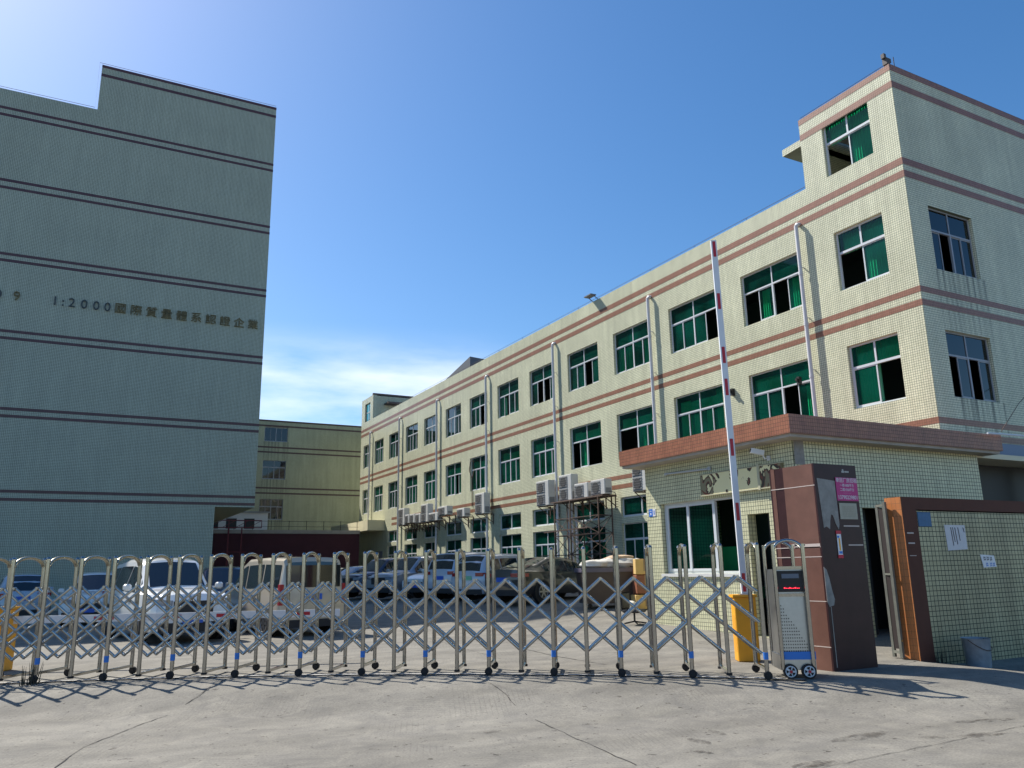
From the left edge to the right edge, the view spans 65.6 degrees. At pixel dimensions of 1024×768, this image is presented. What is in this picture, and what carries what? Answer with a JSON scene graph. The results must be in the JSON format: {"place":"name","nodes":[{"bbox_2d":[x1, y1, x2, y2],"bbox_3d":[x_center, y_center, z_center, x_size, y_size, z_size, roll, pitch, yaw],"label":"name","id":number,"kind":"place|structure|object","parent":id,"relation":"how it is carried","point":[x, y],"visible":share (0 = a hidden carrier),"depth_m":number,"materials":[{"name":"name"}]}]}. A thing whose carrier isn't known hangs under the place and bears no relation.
{"place":"outdoors","nodes":[
{"label":"outdoors","id":0,"kind":"place"},
{"bbox_2d":[0,62,276,610],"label":"tall building","id":1,"kind":"structure","parent":0,"point":[135,211],"depth_m":39.32,"materials":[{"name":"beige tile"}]},
{"bbox_2d":[0,592,1023,767],"bbox_3d":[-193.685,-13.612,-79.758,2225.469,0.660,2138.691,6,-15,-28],"label":"ground","id":2,"kind":"structure","parent":0,"point":[890,711],"depth_m":9.59,"materials":[{"name":"concrete"}]},
{"bbox_2d":[0,606,20,670],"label":"barrier post","id":3,"kind":"object","parent":2,"relation":"on","point":[8,664],"visible":0.34,"depth_m":13.19,"materials":[{"name":"yellow paint"}]},
{"bbox_2d":[13,609,339,623],"bbox_3d":[-5.706,3.971,13.587,5.427,0.120,0.044,0,-13,-6],"label":"lowered barrier arm","id":4,"kind":"object","parent":3,"relation":"attached to","point":[188,615],"visible":0.4,"depth_m":13.55},
{"bbox_2d":[0,573,53,615],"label":"parked hatchback","id":5,"kind":"object","parent":2,"relation":"on","point":[25,583],"visible":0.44,"depth_m":27.59,"materials":[{"name":"grey"}]},
{"bbox_2d":[19,661,43,685],"bbox_3d":[-6.884,4.158,11.414,0.268,0.307,0.297,1,-13,-8],"label":"dry weed","id":6,"kind":"object","parent":2,"relation":"on","point":[29,678],"visible":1,"depth_m":11.38,"materials":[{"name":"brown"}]},
{"bbox_2d":[57,572,111,625],"bbox_3d":[-13.737,7.105,26.426,2.160,1.685,4.147,3,-14,-18],"label":"white car","id":7,"kind":"object","parent":2,"relation":"on","point":[93,582],"visible":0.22,"depth_m":25.47,"materials":[{"name":"white"}]},
{"bbox_2d":[101,558,226,642],"bbox_3d":[-8.585,5.279,19.552,2.280,1.968,4.701,9,-17,-38],"label":"parked suv","id":8,"kind":"object","parent":2,"relation":"on","point":[126,577],"visible":0.37,"depth_m":18.79,"materials":[{"name":"white metal"}]},
{"bbox_2d":[203,566,239,592],"bbox_3d":[-10.296,7.377,28.134,2.280,1.805,4.701,5,-14,-23],"label":"dark blue car","id":9,"kind":"object","parent":2,"relation":"on","point":[220,573],"visible":0.13,"depth_m":27.58,"materials":[{"name":"blue"}]},
{"bbox_2d":[213,520,261,566],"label":"red truss frame","id":10,"kind":"object","parent":2,"relation":"on","point":[227,551],"visible":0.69,"depth_m":49.89,"materials":[{"name":"red"}]},
{"bbox_2d":[213,511,269,529],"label":"white annex","id":11,"kind":"object","parent":2,"relation":"on","point":[255,515],"visible":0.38,"depth_m":55.40,"materials":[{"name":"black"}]},
{"bbox_2d":[213,518,254,528],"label":"window","id":12,"kind":"structure","parent":11,"relation":"in","point":[249,523],"depth_m":54.98,"materials":[{"name":"black"}]},
{"bbox_2d":[225,557,344,635],"bbox_3d":[-6.114,5.540,20.843,2.120,1.945,4.444,9,-16,-36],"label":"parked van","id":13,"kind":"object","parent":2,"relation":"on","point":[250,582],"visible":0.43,"depth_m":19.34,"materials":[{"name":"beige metal"}]},
{"bbox_2d":[212,520,359,567],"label":"maroon shed","id":14,"kind":"structure","parent":2,"relation":"on","point":[294,543],"depth_m":54.24,"materials":[{"name":"red metal"}]},
{"bbox_2d":[247,419,360,529],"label":"back building","id":15,"kind":"structure","parent":2,"relation":"on","point":[306,471],"depth_m":66.85,"materials":[{"name":"tile"}]},
{"bbox_2d":[259,499,282,519],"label":"window","id":16,"kind":"structure","parent":15,"relation":"in","point":[274,506],"depth_m":65.04,"materials":[{"name":"grey"}]},
{"bbox_2d":[262,460,285,479],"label":"window","id":17,"kind":"structure","parent":15,"relation":"in","point":[272,469],"depth_m":65.74,"materials":[{"name":"grey"}]},
{"bbox_2d":[264,427,287,441],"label":"window","id":18,"kind":"structure","parent":15,"relation":"in","point":[274,434],"depth_m":66.44,"materials":[{"name":"grey"}]},
{"bbox_2d":[342,558,400,597],"bbox_3d":[-5.957,9.204,37.887,2.280,1.805,4.701,-12,-17,40],"label":"dark hatchback","id":19,"kind":"object","parent":2,"relation":"on","point":[384,564],"visible":0.2,"depth_m":37.02,"materials":[{"name":"blue"}]},
{"bbox_2d":[366,556,431,598],"bbox_3d":[-4.192,8.594,35.506,2.280,1.805,4.701,-12,-17,38],"label":"silver suv","id":20,"kind":"object","parent":2,"relation":"on","point":[415,564],"visible":0.24,"depth_m":34.21,"materials":[{"name":"grey"}]},
{"bbox_2d":[0,673,806,683],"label":"gate track","id":21,"kind":"structure","parent":2,"relation":"on","point":[429,674],"depth_m":11.61,"materials":[{"name":"metal"}]},
{"bbox_2d":[0,539,816,682],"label":"folding gate","id":22,"kind":"structure","parent":21,"relation":"on","point":[792,650],"depth_m":11.90,"materials":[{"name":"silver metal"}]},
{"bbox_2d":[402,569,453,598],"bbox_3d":[-2.349,8.227,33.575,2.240,1.505,4.802,-12,-17,38],"label":"white suv","id":23,"kind":"object","parent":2,"relation":"on","point":[415,591],"visible":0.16,"depth_m":31.96,"materials":[{"name":"white"}]},
{"bbox_2d":[423,552,490,599],"bbox_3d":[-1.318,7.624,31.719,2.280,1.805,4.701,-11,-16,37],"label":"pale suv","id":24,"kind":"object","parent":2,"relation":"on","point":[445,566],"visible":0.23,"depth_m":30.06,"materials":[{"name":"grey"}]},
{"bbox_2d":[451,554,516,600],"bbox_3d":[-0.274,7.181,29.601,2.160,1.685,4.147,-12,-17,38],"label":"electric car","id":25,"kind":"object","parent":2,"relation":"on","point":[475,566],"visible":0.24,"depth_m":28.19,"materials":[{"name":"grey metal"}]},
{"bbox_2d":[485,557,581,603],"bbox_3d":[1.309,6.702,27.321,2.240,1.505,4.802,-13,-18,42],"label":"dark grey sedan","id":26,"kind":"object","parent":2,"relation":"on","point":[536,567],"visible":0.56,"depth_m":25.94,"materials":[{"name":"grey metal"}]},
{"bbox_2d":[540,495,618,564],"bbox_3d":[2.710,6.802,33.259,0.825,3.856,5.153,6,-15,-28],"label":"steel scaffold","id":27,"kind":"object","parent":2,"relation":"on","point":[583,527],"visible":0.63,"depth_m":32.81,"materials":[{"name":"metal"}]},
{"bbox_2d":[559,474,582,513],"bbox_3d":[2.562,4.739,34.182,0.670,1.640,1.063,6,-15,-28],"label":"outdoor ac unit","id":28,"kind":"object","parent":27,"relation":"on","point":[567,482],"visible":0.83,"depth_m":33.96,"materials":[{"name":"grey"}]},
{"bbox_2d":[574,482,597,511],"bbox_3d":[3.145,4.713,33.075,0.670,1.148,1.063,6,-15,-28],"label":"outdoor ac unit","id":29,"kind":"object","parent":27,"relation":"on","point":[581,490],"visible":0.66,"depth_m":32.91,"materials":[{"name":"grey"}]},
{"bbox_2d":[590,478,616,508],"bbox_3d":[3.723,4.436,32.026,0.670,1.148,1.063,6,-15,-28],"label":"outdoor ac unit","id":30,"kind":"object","parent":27,"relation":"on","point":[601,486],"visible":0.93,"depth_m":31.77,"materials":[{"name":"grey"}]},
{"bbox_2d":[574,567,632,607],"bbox_3d":[2.847,5.975,23.365,1.820,1.120,1.150,0,-13,-6],"label":"metal dumpster","id":31,"kind":"object","parent":2,"relation":"on","point":[600,592],"visible":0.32,"depth_m":22.89,"materials":[{"name":"brown metal"}]},
{"bbox_2d":[579,560,607,567],"bbox_3d":[2.457,5.328,23.469,1.003,0.283,0.639,0,-13,-6],"label":"rubbish sack","id":32,"kind":"object","parent":31,"relation":"on","point":[596,564],"visible":0.66,"depth_m":23.23,"materials":[{"name":"plastic"}]},
{"bbox_2d":[620,592,646,623],"bbox_3d":[2.939,5.381,19.099,0.544,0.725,0.532,-9,-15,31],"label":"office chair","id":33,"kind":"object","parent":2,"relation":"on","point":[625,605],"visible":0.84,"depth_m":19.05,"materials":[{"name":"black"}]},
{"bbox_2d":[631,594,646,608],"bbox_3d":[3.732,6.156,22.485,0.600,0.383,0.503,1,-13,-8],"label":"cardboard box","id":34,"kind":"object","parent":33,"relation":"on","point":[636,598],"visible":0.28,"depth_m":22.24,"materials":[{"name":"yellow"}]},
{"bbox_2d":[633,575,645,593],"bbox_3d":[3.751,5.686,22.585,0.520,0.503,0.463,0,-13,-4],"label":"cardboard box","id":35,"kind":"object","parent":34,"relation":"on","point":[637,588],"visible":0.44,"depth_m":22.38,"materials":[{"name":"brown"}]},
{"bbox_2d":[633,559,644,573],"bbox_3d":[3.739,5.202,22.661,0.500,0.423,0.453,-1,-13,0],"label":"cardboard box","id":36,"kind":"object","parent":35,"relation":"on","point":[638,566],"visible":0.47,"depth_m":22.45,"materials":[{"name":"yellow"}]},
{"bbox_2d":[359,64,1023,565],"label":"factory building","id":37,"kind":"structure","parent":2,"relation":"on","point":[905,208],"depth_m":25.83,"materials":[{"name":"beige tile"}]},
{"bbox_2d":[331,520,384,533],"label":"entrance canopy","id":38,"kind":"object","parent":37,"relation":"attached to","point":[367,526],"visible":0.71,"depth_m":56.55,"materials":[{"name":"beige paint"}]},
{"bbox_2d":[375,485,382,511],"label":"window","id":39,"kind":"structure","parent":37,"relation":"in","point":[378,490],"depth_m":58.53,"materials":[{"name":"green"}]},
{"bbox_2d":[376,438,383,463],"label":"window","id":40,"kind":"structure","parent":37,"relation":"in","point":[379,444],"depth_m":59.15,"materials":[{"name":"green"}]},
{"bbox_2d":[389,481,396,508],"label":"window","id":41,"kind":"structure","parent":37,"relation":"in","point":[393,485],"depth_m":55.70,"materials":[{"name":"green"}]},
{"bbox_2d":[396,417,401,550],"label":"drain pipe","id":42,"kind":"object","parent":37,"relation":"attached to","point":[398,485],"visible":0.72,"depth_m":54.21,"materials":[{"name":"plastic"}]},
{"bbox_2d":[398,508,412,532],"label":"outdoor ac unit","id":43,"kind":"object","parent":37,"relation":"attached to","point":[402,512],"visible":0.91,"depth_m":51.55,"materials":[{"name":"grey"}]},
{"bbox_2d":[406,475,416,504],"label":"window","id":44,"kind":"structure","parent":37,"relation":"in","point":[411,497],"depth_m":52.63,"materials":[{"name":"green"}]},
{"bbox_2d":[407,423,417,451],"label":"window","id":45,"kind":"structure","parent":37,"relation":"in","point":[412,431],"depth_m":53.40,"materials":[{"name":"white"}]},
{"bbox_2d":[421,503,434,530],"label":"outdoor ac unit","id":46,"kind":"object","parent":37,"relation":"attached to","point":[426,509],"visible":0.91,"depth_m":48.16,"materials":[{"name":"grey"}]},
{"bbox_2d":[425,470,434,500],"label":"window","id":47,"kind":"structure","parent":37,"relation":"in","point":[430,475],"depth_m":49.93,"materials":[{"name":"green"}]},
{"bbox_2d":[425,414,437,445],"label":"window","id":48,"kind":"structure","parent":37,"relation":"in","point":[430,422],"depth_m":50.62,"materials":[{"name":"green"}]},
{"bbox_2d":[435,399,438,554],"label":"drain pipe","id":49,"kind":"object","parent":37,"relation":"attached to","point":[436,451],"visible":0.81,"depth_m":48.46,"materials":[{"name":"plastic"}]},
{"bbox_2d":[438,506,455,524],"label":"outdoor ac unit","id":50,"kind":"object","parent":37,"relation":"attached to","point":[444,510],"visible":1,"depth_m":45.67,"materials":[{"name":"grey"}]},
{"bbox_2d":[447,462,460,495],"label":"window","id":51,"kind":"structure","parent":37,"relation":"in","point":[453,470],"depth_m":46.86,"materials":[{"name":"green"}]},
{"bbox_2d":[447,404,460,437],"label":"window","id":52,"kind":"structure","parent":37,"relation":"in","point":[454,413],"depth_m":47.54,"materials":[{"name":"white"}]},
{"bbox_2d":[447,521,460,535],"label":"window","id":53,"kind":"structure","parent":37,"relation":"in","point":[452,529],"depth_m":46.10,"materials":[{"name":"green"}]},
{"bbox_2d":[447,539,460,552],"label":"window","id":54,"kind":"structure","parent":37,"relation":"in","point":[452,545],"depth_m":45.97,"materials":[{"name":"green"}]},
{"bbox_2d":[447,357,483,378],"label":"rooftop shed","id":55,"kind":"structure","parent":37,"relation":"on","point":[468,362],"depth_m":47.80,"materials":[{"name":"grey"}]},
{"bbox_2d":[457,508,473,526],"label":"outdoor ac unit","id":56,"kind":"object","parent":37,"relation":"attached to","point":[464,513],"visible":1,"depth_m":43.53,"materials":[{"name":"grey"}]},
{"bbox_2d":[471,454,487,490],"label":"window","id":57,"kind":"structure","parent":37,"relation":"in","point":[478,479],"depth_m":43.90,"materials":[{"name":"green"}]},
{"bbox_2d":[471,393,487,428],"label":"window","id":58,"kind":"structure","parent":37,"relation":"in","point":[477,402],"depth_m":44.82,"materials":[{"name":"green"}]},
{"bbox_2d":[472,517,488,532],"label":"window","id":59,"kind":"structure","parent":37,"relation":"in","point":[479,525],"depth_m":43.17,"materials":[{"name":"green"}]},
{"bbox_2d":[472,537,488,551],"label":"window","id":60,"kind":"structure","parent":37,"relation":"in","point":[478,544],"depth_m":42.98,"materials":[{"name":"green"}]},
{"bbox_2d":[475,492,493,523],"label":"outdoor ac unit","id":61,"kind":"object","parent":37,"relation":"attached to","point":[482,503],"visible":1,"depth_m":41.46,"materials":[{"name":"grey"}]},
{"bbox_2d":[484,375,488,548],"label":"drain pipe","id":62,"kind":"object","parent":37,"relation":"attached to","point":[486,458],"visible":0.74,"depth_m":42.60,"materials":[{"name":"plastic"}]},
{"bbox_2d":[499,378,518,417],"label":"window","id":63,"kind":"structure","parent":37,"relation":"in","point":[510,388],"depth_m":41.49,"materials":[{"name":"green"}]},
{"bbox_2d":[500,445,519,484],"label":"window","id":64,"kind":"structure","parent":37,"relation":"in","point":[509,457],"depth_m":40.72,"materials":[{"name":"green"}]},
{"bbox_2d":[501,512,520,529],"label":"window","id":65,"kind":"structure","parent":37,"relation":"in","point":[508,521],"depth_m":40.05,"materials":[{"name":"green"}]},
{"bbox_2d":[501,534,521,553],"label":"window","id":66,"kind":"structure","parent":37,"relation":"in","point":[510,544],"depth_m":39.89,"materials":[{"name":"green"}]},
{"bbox_2d":[531,363,552,405],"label":"window","id":67,"kind":"structure","parent":37,"relation":"in","point":[541,374],"depth_m":38.80,"materials":[{"name":"green"}]},
{"bbox_2d":[533,434,554,477],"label":"window","id":68,"kind":"structure","parent":37,"relation":"in","point":[543,448],"depth_m":37.80,"materials":[{"name":"green"}]},
{"bbox_2d":[534,507,555,526],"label":"window","id":69,"kind":"structure","parent":37,"relation":"in","point":[541,518],"depth_m":37.23,"materials":[{"name":"green"}]},
{"bbox_2d":[535,530,556,556],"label":"window","id":70,"kind":"structure","parent":37,"relation":"in","point":[543,541],"depth_m":37.04,"materials":[{"name":"green"}]},
{"bbox_2d":[536,480,559,517],"bbox_3d":[1.665,5.248,36.160,0.670,1.662,1.152,6,-15,-28],"label":"outdoor ac unit","id":71,"kind":"object","parent":37,"relation":"attached to","point":[545,491],"visible":0.96,"depth_m":35.88,"materials":[{"name":"grey"}]},
{"bbox_2d":[551,342,561,556],"bbox_3d":[2.046,3.589,36.257,0.257,11.472,0.141,6,-15,-28],"label":"drain pipe","id":72,"kind":"object","parent":37,"relation":"attached to","point":[555,440],"visible":0.91,"depth_m":36.36,"materials":[{"name":"plastic"}]},
{"bbox_2d":[569,343,598,391],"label":"window","id":73,"kind":"structure","parent":37,"relation":"in","point":[578,360],"depth_m":35.53,"materials":[{"name":"green glass"}]},
{"bbox_2d":[572,421,600,468],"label":"window","id":74,"kind":"structure","parent":37,"relation":"in","point":[582,435],"depth_m":34.73,"materials":[{"name":"green"}]},
{"bbox_2d":[574,500,604,521],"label":"window","id":75,"kind":"structure","parent":37,"relation":"in","point":[593,510],"depth_m":33.84,"materials":[{"name":"green"}]},
{"bbox_2d":[575,526,606,563],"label":"window","id":76,"kind":"structure","parent":37,"relation":"in","point":[602,536],"depth_m":33.65,"materials":[{"name":"green"}]},
{"bbox_2d":[615,321,649,373],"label":"window","id":77,"kind":"structure","parent":37,"relation":"in","point":[631,344],"depth_m":32.33,"materials":[{"name":"green glass"}]},
{"bbox_2d":[623,494,646,516],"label":"window","id":78,"kind":"structure","parent":37,"relation":"in","point":[633,505],"depth_m":31.21,"materials":[{"name":"green"}]},
{"bbox_2d":[619,405,653,451],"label":"window","id":79,"kind":"structure","parent":37,"relation":"in","point":[641,419],"depth_m":31.31,"materials":[{"name":"green glass"}]},
{"bbox_2d":[624,521,648,558],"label":"window","id":80,"kind":"structure","parent":37,"relation":"in","point":[635,534],"depth_m":30.93,"materials":[{"name":"green"}]},
{"bbox_2d":[632,470,645,501],"bbox_3d":[5.062,3.748,29.975,0.670,1.651,0.918,6,-15,-28],"label":"outdoor ac unit","id":81,"kind":"object","parent":37,"relation":"attached to","point":[638,481],"visible":0.49,"depth_m":29.91,"materials":[{"name":"grey"}]},
{"bbox_2d":[646,295,657,443],"bbox_3d":[5.473,2.081,30.018,0.257,11.472,0.141,6,-15,-28],"label":"drain pipe","id":82,"kind":"object","parent":37,"relation":"attached to","point":[651,370],"visible":0.59,"depth_m":30.55,"materials":[{"name":"plastic"}]},
{"bbox_2d":[670,291,715,352],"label":"window","id":83,"kind":"structure","parent":37,"relation":"in","point":[688,320],"depth_m":29.23,"materials":[{"name":"green glass"}]},
{"bbox_2d":[676,385,724,437],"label":"window","id":84,"kind":"structure","parent":37,"relation":"in","point":[702,411],"depth_m":28.32,"materials":[{"name":"green glass"}]},
{"bbox_2d":[742,253,801,325],"bbox_3d":[8.546,-3.014,25.820,0.219,1.766,2.571,6,-15,-28],"label":"window","id":85,"kind":"structure","parent":37,"relation":"in","point":[763,280],"depth_m":25.83,"materials":[{"name":"green glass"}]},
{"bbox_2d":[751,359,813,420],"bbox_3d":[8.607,0.377,25.034,0.220,1.844,2.571,6,-15,-28],"label":"window","id":86,"kind":"structure","parent":37,"relation":"in","point":[768,394],"depth_m":25.19,"materials":[{"name":"green glass"}]},
{"bbox_2d":[794,223,817,415],"bbox_3d":[9.010,0.524,23.578,0.257,11.472,0.141,6,-15,-28],"label":"drain pipe","id":87,"kind":"object","parent":37,"relation":"attached to","point":[806,327],"visible":0.6,"depth_m":24.07,"materials":[{"name":"plastic"}]},
{"bbox_2d":[823,102,873,175],"bbox_3d":[10.102,-7.221,23.684,0.220,1.833,1.643,6,-15,-28],"label":"window","id":88,"kind":"structure","parent":37,"relation":"in","point":[855,125],"depth_m":23.51,"materials":[{"name":"green glass"}]},
{"bbox_2d":[836,214,888,290],"bbox_3d":[10.164,-3.753,22.880,0.219,1.822,1.643,6,-15,-28],"label":"window","id":89,"kind":"structure","parent":37,"relation":"in","point":[868,235],"depth_m":22.69,"materials":[{"name":"green glass"}]},
{"bbox_2d":[849,333,905,408],"bbox_3d":[10.226,-0.335,22.087,0.220,1.844,1.643,6,-15,-28],"label":"window","id":90,"kind":"structure","parent":37,"relation":"in","point":[867,357],"depth_m":22.23,"materials":[{"name":"green glass"}]},
{"bbox_2d":[928,208,976,278],"bbox_3d":[12.309,-3.922,22.319,1.956,1.866,0.065,6,-15,-28],"label":"window","id":91,"kind":"structure","parent":37,"relation":"in","point":[955,228],"depth_m":22.42,"materials":[{"name":"blue glass"}]},
{"bbox_2d":[945,331,995,401],"bbox_3d":[12.347,-0.446,21.499,1.967,1.833,0.065,6,-15,-28],"label":"window","id":92,"kind":"structure","parent":37,"relation":"in","point":[964,348],"depth_m":21.60,"materials":[{"name":"blue glass"}]},
{"bbox_2d":[729,594,760,661],"bbox_3d":[3.740,3.904,12.749,0.380,1.020,0.340,-2,-13,4],"label":"barrier post","id":93,"kind":"object","parent":2,"relation":"on","point":[741,623],"visible":0.79,"depth_m":12.62,"materials":[{"name":"yellow metal"}]},
{"bbox_2d":[710,240,747,594],"bbox_3d":[3.686,0.562,13.437,0.194,6.395,0.100,-1,-13,0],"label":"raised barrier arm","id":94,"kind":"object","parent":93,"relation":"attached to","point":[730,435],"visible":0.91,"depth_m":13.41},
{"bbox_2d":[619,413,1002,637],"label":"guardhouse","id":95,"kind":"structure","parent":2,"relation":"on","point":[886,460],"depth_m":17.70,"materials":[{"name":"tile"}]},
{"bbox_2d":[661,496,738,576],"bbox_3d":[4.284,3.512,18.117,0.250,1.710,2.610,6,-15,-28],"label":"window","id":96,"kind":"structure","parent":95,"relation":"in","point":[694,524],"depth_m":18.35,"materials":[{"name":"green glass"}]},
{"bbox_2d":[699,462,783,496],"bbox_3d":[4.873,2.050,17.015,0.096,0.540,2.440,6,-15,-28],"label":"torn sign board","id":97,"kind":"object","parent":95,"relation":"attached to","point":[752,478],"visible":0.86,"depth_m":16.92,"materials":[{"name":"beige"}]},
{"bbox_2d":[884,497,1023,663],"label":"boundary wall","id":98,"kind":"structure","parent":2,"relation":"on","point":[947,599],"depth_m":13.17,"materials":[{"name":"tile"}]},
{"bbox_2d":[875,502,904,657],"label":"side gate","id":99,"kind":"structure","parent":98,"relation":"attached to","point":[893,611],"depth_m":12.83,"materials":[{"name":"silver metal"}]},
{"bbox_2d":[917,512,931,526],"bbox_3d":[6.774,2.223,13.058,0.330,0.230,0.012,6,-15,-28],"label":"blue street plate","id":100,"kind":"object","parent":98,"relation":"attached to","point":[924,518],"visible":1,"depth_m":13.05,"materials":[{"name":"metal"}]},
{"bbox_2d":[944,525,967,550],"bbox_3d":[7.460,2.580,13.346,0.550,0.420,0.013,6,-15,-28],"label":"notice","id":101,"kind":"object","parent":98,"relation":"attached to","point":[955,537],"visible":1,"depth_m":13.35,"materials":[{"name":"paper"}]},
{"bbox_2d":[980,554,996,567],"bbox_3d":[8.175,3.034,13.632,0.420,0.220,0.007,6,-15,-28],"label":"notice","id":102,"kind":"object","parent":98,"relation":"attached to","point":[988,560],"visible":1,"depth_m":13.63,"materials":[{"name":"white paper"}]},
{"bbox_2d":[960,637,991,667],"bbox_3d":[7.281,4.199,12.430,0.427,0.440,0.431,6,-15,-28],"label":"metal bucket","id":103,"kind":"object","parent":2,"relation":"on","point":[977,651],"visible":0.94,"depth_m":12.29,"materials":[{"name":"metal"}]},
{"bbox_2d":[977,444,1023,500],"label":"side shed","id":104,"kind":"structure","parent":2,"relation":"on","point":[1002,476],"depth_m":20.49,"materials":[{"name":"grey paint"}]},
{"bbox_3d":[4.942,4.317,11.717,2.100,0.230,1.270,6,-15,-28],"label":"pillar footing","id":105,"kind":"object","parent":2,"relation":"on","visible":0},
{"bbox_2d":[769,463,877,671],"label":"gate pillar","id":106,"kind":"structure","parent":105,"relation":"on","point":[805,508],"depth_m":11.74,"materials":[{"name":"brown stone"}]},
{"bbox_2d":[835,477,858,500],"bbox_3d":[5.091,1.600,12.077,0.470,0.350,0.008,6,-15,-28],"label":"pink poster","id":107,"kind":"object","parent":106,"relation":"attached to","point":[846,489],"visible":1,"depth_m":12.07,"materials":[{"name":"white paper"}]},
{"bbox_2d":[839,503,857,518],"bbox_3d":[5.079,1.920,11.994,0.380,0.240,0.006,6,-15,-28],"label":"paper notice","id":108,"kind":"object","parent":106,"relation":"attached to","point":[848,510],"visible":1,"depth_m":11.99,"materials":[{"name":"grey"}]},
{"bbox_2d":[0,0,1023,425],"label":"sky","id":109,"kind":"structure","parent":0,"point":[453,180],"materials":[{"name":"blue"}]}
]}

